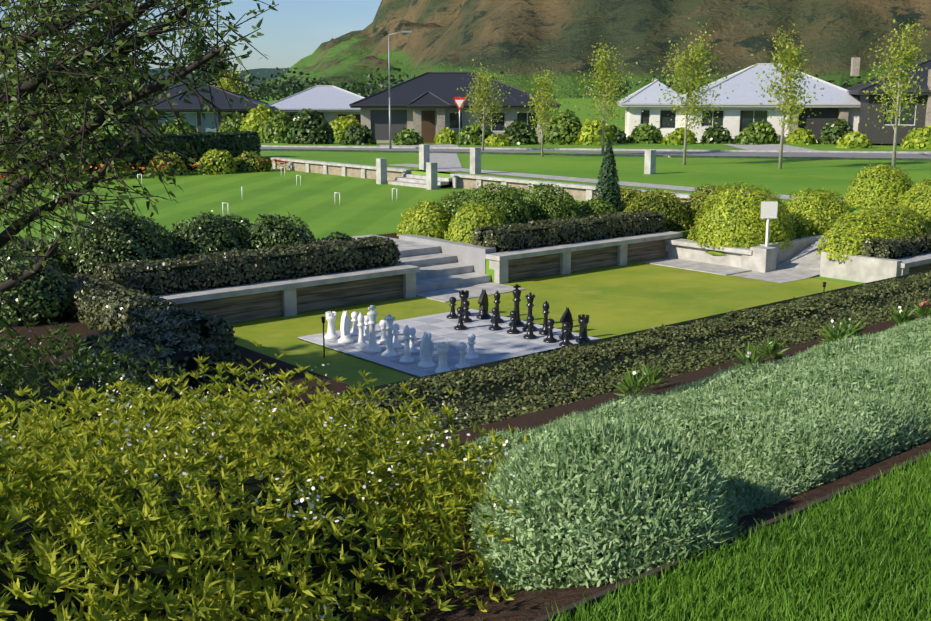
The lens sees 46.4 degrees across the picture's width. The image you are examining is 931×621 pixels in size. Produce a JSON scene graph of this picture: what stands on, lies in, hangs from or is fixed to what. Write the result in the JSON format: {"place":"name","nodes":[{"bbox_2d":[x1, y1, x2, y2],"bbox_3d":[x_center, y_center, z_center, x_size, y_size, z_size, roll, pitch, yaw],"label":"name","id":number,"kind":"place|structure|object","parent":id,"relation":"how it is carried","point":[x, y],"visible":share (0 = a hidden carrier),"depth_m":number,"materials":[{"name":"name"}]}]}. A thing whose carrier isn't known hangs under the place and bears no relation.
{"place":"outdoors","nodes":[
{"label":"outdoors","id":0,"kind":"place"},
{"bbox_2d":[0,67,289,90],"bbox_3d":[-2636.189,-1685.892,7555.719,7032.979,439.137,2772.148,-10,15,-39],"label":"distant hills","id":1,"kind":"structure","parent":0,"point":[272,71],"depth_m":8636.74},
{"bbox_2d":[0,0,381,72],"label":"sky","id":2,"kind":"structure","parent":0,"point":[292,33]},
{"bbox_2d":[94,235,400,295],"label":"hedge wall","id":3,"kind":"structure","parent":0,"point":[251,255],"depth_m":21.66,"materials":[{"name":"plant"}]},
{"bbox_2d":[0,171,582,251],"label":"lawn","id":4,"kind":"structure","parent":0,"point":[367,207],"depth_m":38.21,"materials":[{"name":"green plant"}]},
{"bbox_2d":[298,309,599,376],"bbox_3d":[-0.156,0.549,19.557,4.120,0.038,4.120,-10,15,-39],"label":"giant chessboard","id":5,"kind":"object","parent":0,"point":[492,346],"depth_m":19.44,"materials":[{"name":"grey"}]},
{"bbox_2d":[324,311,338,339],"bbox_3d":[-2.427,0.266,19.647,0.269,0.481,0.269,7,14,33],"label":"chess rook","id":6,"kind":"object","parent":5,"relation":"on","point":[331,334],"visible":0.98,"depth_m":19.59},
{"bbox_2d":[338,310,353,343],"bbox_3d":[-2.135,0.280,19.327,0.291,0.582,0.291,7,13,31],"label":"chess knight","id":7,"kind":"object","parent":5,"relation":"on","point":[345,325],"visible":1,"depth_m":19.27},
{"bbox_2d":[354,312,367,348],"bbox_3d":[-1.820,0.337,18.946,0.260,0.620,0.260,-5,12,-23],"label":"chess bishop","id":8,"kind":"object","parent":5,"relation":"on","point":[360,344],"visible":0.98,"depth_m":18.90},
{"bbox_2d":[364,305,381,352],"bbox_3d":[-1.597,0.307,18.640,0.304,0.800,0.304,-6,13,-28],"label":"chess king","id":9,"kind":"object","parent":5,"relation":"on","point":[372,347],"visible":1,"depth_m":18.59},
{"bbox_2d":[381,314,397,357],"bbox_3d":[-1.278,0.415,18.308,0.288,0.720,0.288,-6,13,-28],"label":"chess queen","id":10,"kind":"object","parent":5,"relation":"on","point":[389,352],"visible":1,"depth_m":18.27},
{"bbox_2d":[399,325,414,363],"bbox_3d":[-0.965,0.543,17.927,0.260,0.620,0.260,-6,13,-28],"label":"chess bishop","id":11,"kind":"object","parent":5,"relation":"on","point":[406,358],"visible":1,"depth_m":17.89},
{"bbox_2d":[417,332,434,368],"bbox_3d":[-0.636,0.626,17.616,0.291,0.582,0.291,-6,13,-27],"label":"chess knight","id":12,"kind":"object","parent":5,"relation":"on","point":[426,347],"visible":1,"depth_m":17.57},
{"bbox_2d":[434,342,450,373],"bbox_3d":[-0.360,0.753,17.239,0.269,0.481,0.269,-5,12,-24],"label":"chess rook","id":13,"kind":"object","parent":5,"relation":"on","point":[442,349],"visible":0.94,"depth_m":17.18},
{"bbox_2d":[476,289,490,318],"bbox_3d":[0.358,-0.143,21.417,0.291,0.582,0.291,10,15,41],"label":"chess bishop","id":14,"kind":"object","parent":5,"relation":"on","point":[483,306],"visible":1,"depth_m":21.37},
{"bbox_2d":[509,284,524,326],"bbox_3d":[0.976,-0.103,20.669,0.304,0.800,0.304,-4,12,-20],"label":"chess king","id":15,"kind":"object","parent":5,"relation":"on","point":[516,292],"visible":0.88,"depth_m":20.61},
{"bbox_2d":[576,314,590,342],"bbox_3d":[2.102,0.323,19.367,0.269,0.481,0.269,-6,13,-27],"label":"chess rook","id":16,"kind":"object","parent":5,"relation":"on","point":[583,321],"visible":1,"depth_m":19.31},
{"bbox_2d":[0,94,930,618],"bbox_3d":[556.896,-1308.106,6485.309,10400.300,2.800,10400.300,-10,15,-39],"label":"lawn","id":17,"kind":"structure","parent":0,"point":[790,176],"depth_m":48.77,"materials":[{"name":"green plant"}]},
{"bbox_2d":[59,201,174,279],"bbox_3d":[-7.176,-1.317,22.192,2.539,1.758,2.442,-10,15,-39],"label":"dome shrub","id":18,"kind":"object","parent":17,"relation":"on","point":[147,230],"depth_m":21.62,"materials":[{"name":"plant"}]},
{"bbox_2d":[6,130,260,177],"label":"hedge","id":19,"kind":"object","parent":17,"relation":"on","point":[255,139],"depth_m":51.86,"materials":[{"name":"plant"}]},
{"bbox_2d":[0,0,279,354],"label":"tree","id":20,"kind":"object","parent":17,"relation":"on","point":[82,91],"depth_m":5.67,"materials":[{"name":"plant"}]},
{"bbox_2d":[63,273,236,349],"bbox_3d":[-5.656,0.027,18.279,1.187,0.728,5.732,-10,15,-39],"label":"hedge","id":21,"kind":"object","parent":17,"relation":"on","point":[156,316],"depth_m":17.58,"materials":[{"name":"plant"}]},
{"bbox_2d":[73,323,245,400],"bbox_3d":[-4.326,0.678,15.220,1.796,0.659,2.403,-10,15,-39],"label":"hedge","id":22,"kind":"object","parent":17,"relation":"on","point":[200,345],"depth_m":14.75,"materials":[{"name":"plant"}]},
{"bbox_2d":[144,152,190,176],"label":"border shrub","id":23,"kind":"object","parent":17,"relation":"on","point":[178,159],"depth_m":49.35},
{"bbox_2d":[160,118,196,133],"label":"shrub","id":24,"kind":"object","parent":17,"relation":"on","point":[192,128],"depth_m":78.84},
{"bbox_2d":[176,27,216,83],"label":"tree","id":25,"kind":"object","parent":17,"relation":"on","point":[190,47],"depth_m":105.50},
{"bbox_2d":[120,84,274,134],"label":"house","id":26,"kind":"structure","parent":17,"relation":"on","point":[199,122],"depth_m":88.41,"materials":[{"name":"grey"}]},
{"bbox_2d":[195,149,238,174],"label":"border shrub","id":27,"kind":"object","parent":17,"relation":"on","point":[218,152],"depth_m":50.34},
{"bbox_2d":[216,111,246,132],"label":"shrub","id":28,"kind":"object","parent":17,"relation":"on","point":[223,127],"depth_m":86.40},
{"bbox_2d":[210,67,255,98],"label":"tree","id":29,"kind":"object","parent":17,"relation":"on","point":[227,84],"visible":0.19,"depth_m":97.03,"materials":[{"name":"green plant"}]},
{"bbox_2d":[232,150,272,172],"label":"border shrub","id":30,"kind":"object","parent":17,"relation":"on","point":[253,154],"depth_m":51.64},
{"bbox_2d":[239,104,280,140],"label":"shrub","id":31,"kind":"object","parent":17,"relation":"on","point":[250,115],"depth_m":82.23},
{"bbox_2d":[0,339,545,620],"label":"choisya shrub","id":32,"kind":"object","parent":17,"relation":"on","point":[70,473],"depth_m":3.93,"materials":[{"name":"plant"}]},
{"bbox_2d":[260,111,293,142],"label":"shrub","id":33,"kind":"object","parent":17,"relation":"on","point":[281,122],"depth_m":77.40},
{"bbox_2d":[158,264,419,322],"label":"retaining wall","id":34,"kind":"structure","parent":17,"relation":"on","point":[284,297],"depth_m":22.01,"materials":[{"name":"concrete"}]},
{"bbox_2d":[285,108,334,143],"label":"shrub","id":35,"kind":"object","parent":17,"relation":"on","point":[322,129],"depth_m":74.36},
{"bbox_2d":[269,85,364,124],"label":"house","id":36,"kind":"structure","parent":17,"relation":"on","point":[330,102],"depth_m":97.28,"materials":[{"name":"grey"}]},
{"bbox_2d":[271,157,413,180],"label":"retaining wall","id":37,"kind":"structure","parent":17,"relation":"on","point":[344,169],"depth_m":49.61,"materials":[{"name":"concrete"}]},
{"bbox_2d":[329,115,358,140],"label":"shrub","id":38,"kind":"object","parent":17,"relation":"on","point":[342,120],"depth_m":84.22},
{"bbox_2d":[339,123,376,144],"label":"shrub","id":39,"kind":"object","parent":17,"relation":"on","point":[349,131],"depth_m":73.11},
{"bbox_2d":[0,227,800,424],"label":"mulch beds","id":40,"kind":"object","parent":17,"relation":"on","point":[334,386],"depth_m":15.63,"materials":[{"name":"soil"}]},
{"bbox_2d":[0,253,73,325],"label":"dome shrub","id":41,"kind":"object","parent":40,"relation":"on","point":[22,298],"depth_m":18.62,"materials":[{"name":"plant"}]},
{"bbox_2d":[0,236,73,275],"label":"dome shrub","id":42,"kind":"object","parent":40,"relation":"on","point":[5,252],"depth_m":21.09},
{"bbox_2d":[162,210,250,258],"bbox_3d":[-5.575,-1.460,23.460,2.118,1.474,2.097,-10,15,-39],"label":"dome shrub","id":43,"kind":"object","parent":40,"relation":"on","point":[224,222],"depth_m":22.93,"materials":[{"name":"plant"}]},
{"bbox_2d":[223,213,251,233],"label":"dome shrub","id":44,"kind":"object","parent":40,"relation":"on","point":[245,222],"depth_m":24.98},
{"bbox_2d":[241,212,317,249],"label":"dome shrub","id":45,"kind":"object","parent":40,"relation":"on","point":[284,222],"depth_m":23.65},
{"bbox_2d":[396,200,455,238],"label":"dome shrub","id":46,"kind":"object","parent":40,"relation":"on","point":[416,209],"depth_m":28.28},
{"bbox_2d":[438,190,474,219],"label":"dome shrub","id":47,"kind":"object","parent":40,"relation":"on","point":[450,195],"depth_m":29.55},
{"bbox_2d":[444,200,507,243],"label":"dome shrub","id":48,"kind":"object","parent":40,"relation":"on","point":[458,216],"depth_m":26.86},
{"bbox_2d":[451,182,533,224],"bbox_3d":[0.731,-2.509,28.258,2.484,1.689,2.422,-10,15,-39],"label":"dome shrub","id":49,"kind":"object","parent":40,"relation":"on","point":[515,196],"depth_m":27.81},
{"bbox_2d":[577,196,617,217],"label":"dome shrub","id":50,"kind":"object","parent":40,"relation":"on","point":[590,202],"depth_m":29.97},
{"bbox_2d":[593,139,623,211],"bbox_3d":[4.100,-3.713,31.329,1.071,2.429,1.064,-10,15,-39],"label":"conifer tree","id":51,"kind":"object","parent":40,"relation":"on","point":[610,161],"depth_m":31.13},
{"bbox_2d":[616,186,643,211],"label":"dome shrub","id":52,"kind":"object","parent":40,"relation":"on","point":[627,192],"depth_m":32.40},
{"bbox_2d":[624,189,692,229],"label":"dome shrub","id":53,"kind":"object","parent":40,"relation":"on","point":[649,194],"depth_m":30.36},
{"bbox_2d":[682,181,734,225],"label":"dome shrub","id":54,"kind":"object","parent":40,"relation":"on","point":[699,194],"depth_m":31.11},
{"bbox_2d":[392,128,423,144],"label":"shrub","id":55,"kind":"object","parent":17,"relation":"on","point":[414,134],"depth_m":71.68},
{"bbox_2d":[309,235,525,301],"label":"steps","id":56,"kind":"structure","parent":17,"relation":"on","point":[442,277],"depth_m":25.37,"materials":[{"name":"concrete"}]},
{"bbox_2d":[0,63,887,101],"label":"treeline","id":57,"kind":"object","parent":17,"relation":"on","point":[365,90],"visible":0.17,"depth_m":410.46,"materials":[{"name":"green plant"}]},
{"bbox_2d":[434,127,457,143],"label":"shrub","id":58,"kind":"object","parent":17,"relation":"on","point":[439,135],"depth_m":74.59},
{"bbox_2d":[399,234,495,273],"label":"retaining wall","id":59,"kind":"structure","parent":17,"relation":"on","point":[470,254],"depth_m":26.27,"materials":[{"name":"concrete"}]},
{"bbox_2d":[349,72,560,142],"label":"house","id":60,"kind":"structure","parent":17,"relation":"on","point":[424,105],"depth_m":78.07,"materials":[{"name":"grey"}]},
{"bbox_2d":[454,122,492,144],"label":"shrub","id":61,"kind":"object","parent":17,"relation":"on","point":[474,128],"depth_m":72.75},
{"bbox_2d":[455,59,515,150],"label":"young tree","id":62,"kind":"object","parent":17,"relation":"on","point":[482,75],"depth_m":60.21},
{"bbox_2d":[484,134,513,145],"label":"shrub","id":63,"kind":"object","parent":17,"relation":"on","point":[501,141],"depth_m":70.57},
{"bbox_2d":[503,119,538,144],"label":"shrub","id":64,"kind":"object","parent":17,"relation":"on","point":[514,135],"depth_m":73.74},
{"bbox_2d":[517,66,569,156],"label":"young tree","id":65,"kind":"object","parent":17,"relation":"on","point":[547,108],"depth_m":54.15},
{"bbox_2d":[522,183,583,222],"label":"dome shrub","id":66,"kind":"object","parent":17,"relation":"on","point":[568,198],"depth_m":28.87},
{"bbox_2d":[543,109,581,144],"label":"shrub","id":67,"kind":"object","parent":17,"relation":"on","point":[573,117],"depth_m":73.76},
{"bbox_2d":[450,173,690,201],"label":"retaining wall","id":68,"kind":"structure","parent":17,"relation":"on","point":[582,192],"depth_m":40.30,"materials":[{"name":"concrete"}]},
{"bbox_2d":[485,231,682,283],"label":"retaining wall","id":69,"kind":"structure","parent":17,"relation":"on","point":[507,266],"depth_m":27.07,"materials":[{"name":"concrete"}]},
{"bbox_2d":[575,118,613,145],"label":"shrub","id":70,"kind":"object","parent":17,"relation":"on","point":[586,124],"depth_m":72.13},
{"bbox_2d":[568,35,639,153],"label":"young tree","id":71,"kind":"object","parent":17,"relation":"on","point":[603,72],"depth_m":55.22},
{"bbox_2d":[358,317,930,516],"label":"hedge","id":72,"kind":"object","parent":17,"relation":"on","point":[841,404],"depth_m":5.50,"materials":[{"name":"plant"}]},
{"bbox_2d":[627,122,663,143],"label":"shrub","id":73,"kind":"object","parent":17,"relation":"on","point":[646,126],"depth_m":76.48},
{"bbox_2d":[661,130,683,144],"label":"shrub","id":74,"kind":"object","parent":17,"relation":"on","point":[681,137],"depth_m":73.72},
{"bbox_2d":[636,18,739,164],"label":"young tree","id":75,"kind":"object","parent":17,"relation":"on","point":[698,79],"depth_m":48.27,"materials":[{"name":"plant"}]},
{"bbox_2d":[700,124,733,143],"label":"shrub","id":76,"kind":"object","parent":17,"relation":"on","point":[726,134],"depth_m":76.40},
{"bbox_2d":[532,451,930,620],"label":"lawn edging","id":77,"kind":"object","parent":17,"relation":"on","point":[657,570],"depth_m":3.81,"materials":[{"name":"brown"}]},
{"bbox_2d":[617,57,860,142],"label":"house","id":78,"kind":"structure","parent":17,"relation":"on","point":[740,111],"depth_m":78.51,"materials":[{"name":"white concrete"}]},
{"bbox_2d":[686,181,795,255],"bbox_3d":[7.386,-2.507,28.765,3.011,1.814,2.886,-10,15,-39],"label":"dome shrub","id":79,"kind":"object","parent":17,"relation":"on","point":[761,193],"depth_m":27.97,"materials":[{"name":"plant"}]},
{"bbox_2d":[733,131,761,144],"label":"shrub","id":80,"kind":"object","parent":17,"relation":"on","point":[749,134],"depth_m":73.54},
{"bbox_2d":[742,119,778,143],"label":"shrub","id":81,"kind":"object","parent":17,"relation":"on","point":[769,128],"depth_m":76.04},
{"bbox_2d":[751,23,826,168],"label":"young tree","id":82,"kind":"object","parent":17,"relation":"on","point":[791,59],"depth_m":45.87,"materials":[{"name":"plant"}]},
{"bbox_2d":[784,128,816,144],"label":"shrub","id":83,"kind":"object","parent":17,"relation":"on","point":[804,132],"depth_m":74.83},
{"bbox_2d":[780,186,852,237],"bbox_3d":[9.805,-2.709,30.401,2.412,1.487,2.353,-10,15,-39],"label":"dome shrub","id":84,"kind":"object","parent":17,"relation":"on","point":[812,196],"depth_m":29.70,"materials":[{"name":"plant"}]},
{"bbox_2d":[817,118,853,144],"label":"shrub","id":85,"kind":"object","parent":17,"relation":"on","point":[823,137],"depth_m":74.62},
{"bbox_2d":[835,131,871,147],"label":"shrub","id":86,"kind":"object","parent":17,"relation":"on","point":[850,135],"depth_m":66.42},
{"bbox_2d":[815,202,930,260],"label":"dome shrub","id":87,"kind":"object","parent":17,"relation":"on","point":[871,212],"depth_m":26.35,"materials":[{"name":"plant"}]},
{"bbox_2d":[843,163,915,207],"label":"dome shrub","id":88,"kind":"object","parent":17,"relation":"on","point":[870,171],"depth_m":30.97,"materials":[{"name":"plant"}]},
{"bbox_2d":[847,58,930,143],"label":"house","id":89,"kind":"structure","parent":17,"relation":"on","point":[877,134],"depth_m":71.79,"materials":[{"name":"grey brick"}]},
{"bbox_2d":[848,12,929,168],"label":"young tree","id":90,"kind":"object","parent":17,"relation":"on","point":[908,57],"depth_m":44.67,"materials":[{"name":"plant"}]},
{"bbox_2d":[861,230,930,259],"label":"hedge","id":91,"kind":"object","parent":17,"relation":"on","point":[897,244],"depth_m":25.76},
{"bbox_2d":[894,178,930,225],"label":"dome shrub","id":92,"kind":"object","parent":17,"relation":"on","point":[907,196],"depth_m":28.40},
{"bbox_2d":[895,252,930,275],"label":"retaining wall","id":93,"kind":"structure","parent":17,"relation":"on","point":[915,263],"depth_m":25.52,"materials":[{"name":"concrete"}]},
{"bbox_2d":[900,125,930,148],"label":"shrub","id":94,"kind":"object","parent":17,"relation":"on","point":[918,132],"depth_m":65.71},
{"bbox_2d":[228,258,853,388],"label":"lawn","id":95,"kind":"structure","parent":0,"point":[614,300],"depth_m":22.76,"materials":[{"name":"green plant"}]},
{"bbox_2d":[664,238,752,269],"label":"retaining wall","id":96,"kind":"structure","parent":95,"relation":"on","point":[689,249],"depth_m":28.37,"materials":[{"name":"concrete"}]},
{"bbox_2d":[730,210,894,282],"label":"path paving","id":97,"kind":"structure","parent":95,"relation":"on","point":[804,263],"depth_m":27.14,"materials":[{"name":"concrete"}]},
{"bbox_2d":[749,246,776,272],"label":"concrete pillar","id":98,"kind":"structure","parent":97,"relation":"on","point":[762,258],"depth_m":27.05,"materials":[{"name":"concrete"}]},
{"bbox_2d":[761,201,777,245],"bbox_3d":[7.582,-2.120,27.231,0.400,1.230,0.095,0,11,2],"label":"info sign","id":99,"kind":"object","parent":98,"relation":"on","point":[768,210],"visible":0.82,"depth_m":27.12,"materials":[{"name":"metal"}]},
{"bbox_2d":[760,235,901,282],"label":"retaining wall ends","id":100,"kind":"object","parent":95,"relation":"on","point":[861,268],"visible":0.38,"depth_m":25.86,"materials":[{"name":"concrete"}]},
{"bbox_2d":[471,209,666,252],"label":"hedge wall","id":101,"kind":"structure","parent":0,"point":[569,221],"depth_m":27.35,"materials":[{"name":"plant"}]},
{"bbox_2d":[254,0,930,97],"bbox_3d":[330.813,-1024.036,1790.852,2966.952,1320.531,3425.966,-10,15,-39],"label":"hill","id":102,"kind":"structure","parent":0,"point":[520,40],"depth_m":628.46,"materials":[{"name":"plant"}]},
{"bbox_2d":[260,147,930,157],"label":"street","id":103,"kind":"structure","parent":0,"point":[823,154],"depth_m":58.07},
{"bbox_2d":[388,31,411,148],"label":"street light pole","id":104,"kind":"object","parent":103,"relation":"on","point":[390,146],"visible":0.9,"depth_m":63.31,"materials":[{"name":"grey"}]},
{"bbox_2d":[258,145,930,160],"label":"street kerb","id":105,"kind":"structure","parent":103,"relation":"on","point":[712,156],"depth_m":58.57,"materials":[{"name":"concrete"}]},
{"bbox_2d":[380,144,848,203],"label":"footpath paving","id":106,"kind":"structure","parent":0,"point":[448,161],"depth_m":47.29,"materials":[{"name":"concrete"}]},
{"bbox_2d":[319,314,930,620],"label":"soil","id":107,"kind":"structure","parent":0,"point":[524,605],"depth_m":4.52,"materials":[{"name":"soil"}]},
{"bbox_2d":[0,387,116,507],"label":"choisya shrub","id":108,"kind":"object","parent":107,"relation":"on","point":[7,393],"visible":0.04,"depth_m":7.53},
{"bbox_2d":[0,564,118,620],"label":"choisya shrub","id":109,"kind":"object","parent":107,"relation":"on","point":[20,607],"visible":0.5,"depth_m":3.47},
{"bbox_2d":[0,304,261,504],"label":"choisya shrub","id":110,"kind":"object","parent":107,"relation":"on","point":[63,373],"depth_m":7.68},
{"bbox_2d":[0,471,413,620],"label":"choisya shrub","id":111,"kind":"object","parent":107,"relation":"on","point":[374,588],"visible":0.33,"depth_m":4.32,"materials":[{"name":"plant"}]},
{"bbox_2d":[469,422,739,591],"bbox_3d":[0.551,0.714,4.205,1.061,0.557,1.060,-10,15,-39],"label":"bush","id":112,"kind":"object","parent":107,"relation":"on","point":[605,559],"depth_m":3.90,"materials":[{"name":"plant"}]},
{"bbox_2d":[464,412,744,593],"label":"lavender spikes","id":113,"kind":"object","parent":107,"relation":"on","point":[532,456],"visible":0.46,"depth_m":3.99,"materials":[{"name":"green plant"}]},
{"bbox_2d":[342,269,930,439],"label":"hedge","id":114,"kind":"object","parent":107,"relation":"on","point":[802,334],"depth_m":15.72,"materials":[{"name":"plant"}]},
{"bbox_2d":[356,315,930,516],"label":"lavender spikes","id":115,"kind":"object","parent":107,"relation":"on","point":[770,435],"visible":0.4,"depth_m":5.57,"materials":[{"name":"green plant"}]},
{"bbox_2d":[610,298,930,395],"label":"bedding plants","id":116,"kind":"object","parent":107,"relation":"on","point":[898,318],"depth_m":13.99,"materials":[{"name":"plant"}]},
{"bbox_2d":[644,150,655,173],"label":"pillar","id":117,"kind":"structure","parent":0,"point":[650,162],"depth_m":43.60,"materials":[{"name":"concrete"}]},
{"bbox_2d":[643,258,751,274],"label":"apron paving","id":118,"kind":"structure","parent":0,"point":[700,266],"depth_m":27.82,"materials":[{"name":"concrete"}]},
{"bbox_2d":[568,464,930,620],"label":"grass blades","id":119,"kind":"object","parent":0,"point":[780,576],"depth_m":3.67,"materials":[{"name":"green plant"}]},
{"bbox_2d":[521,448,930,620],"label":"lawn grass blades","id":120,"kind":"object","parent":119,"relation":"on","point":[787,608],"visible":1,"depth_m":3.71,"materials":[{"name":"green plant"}]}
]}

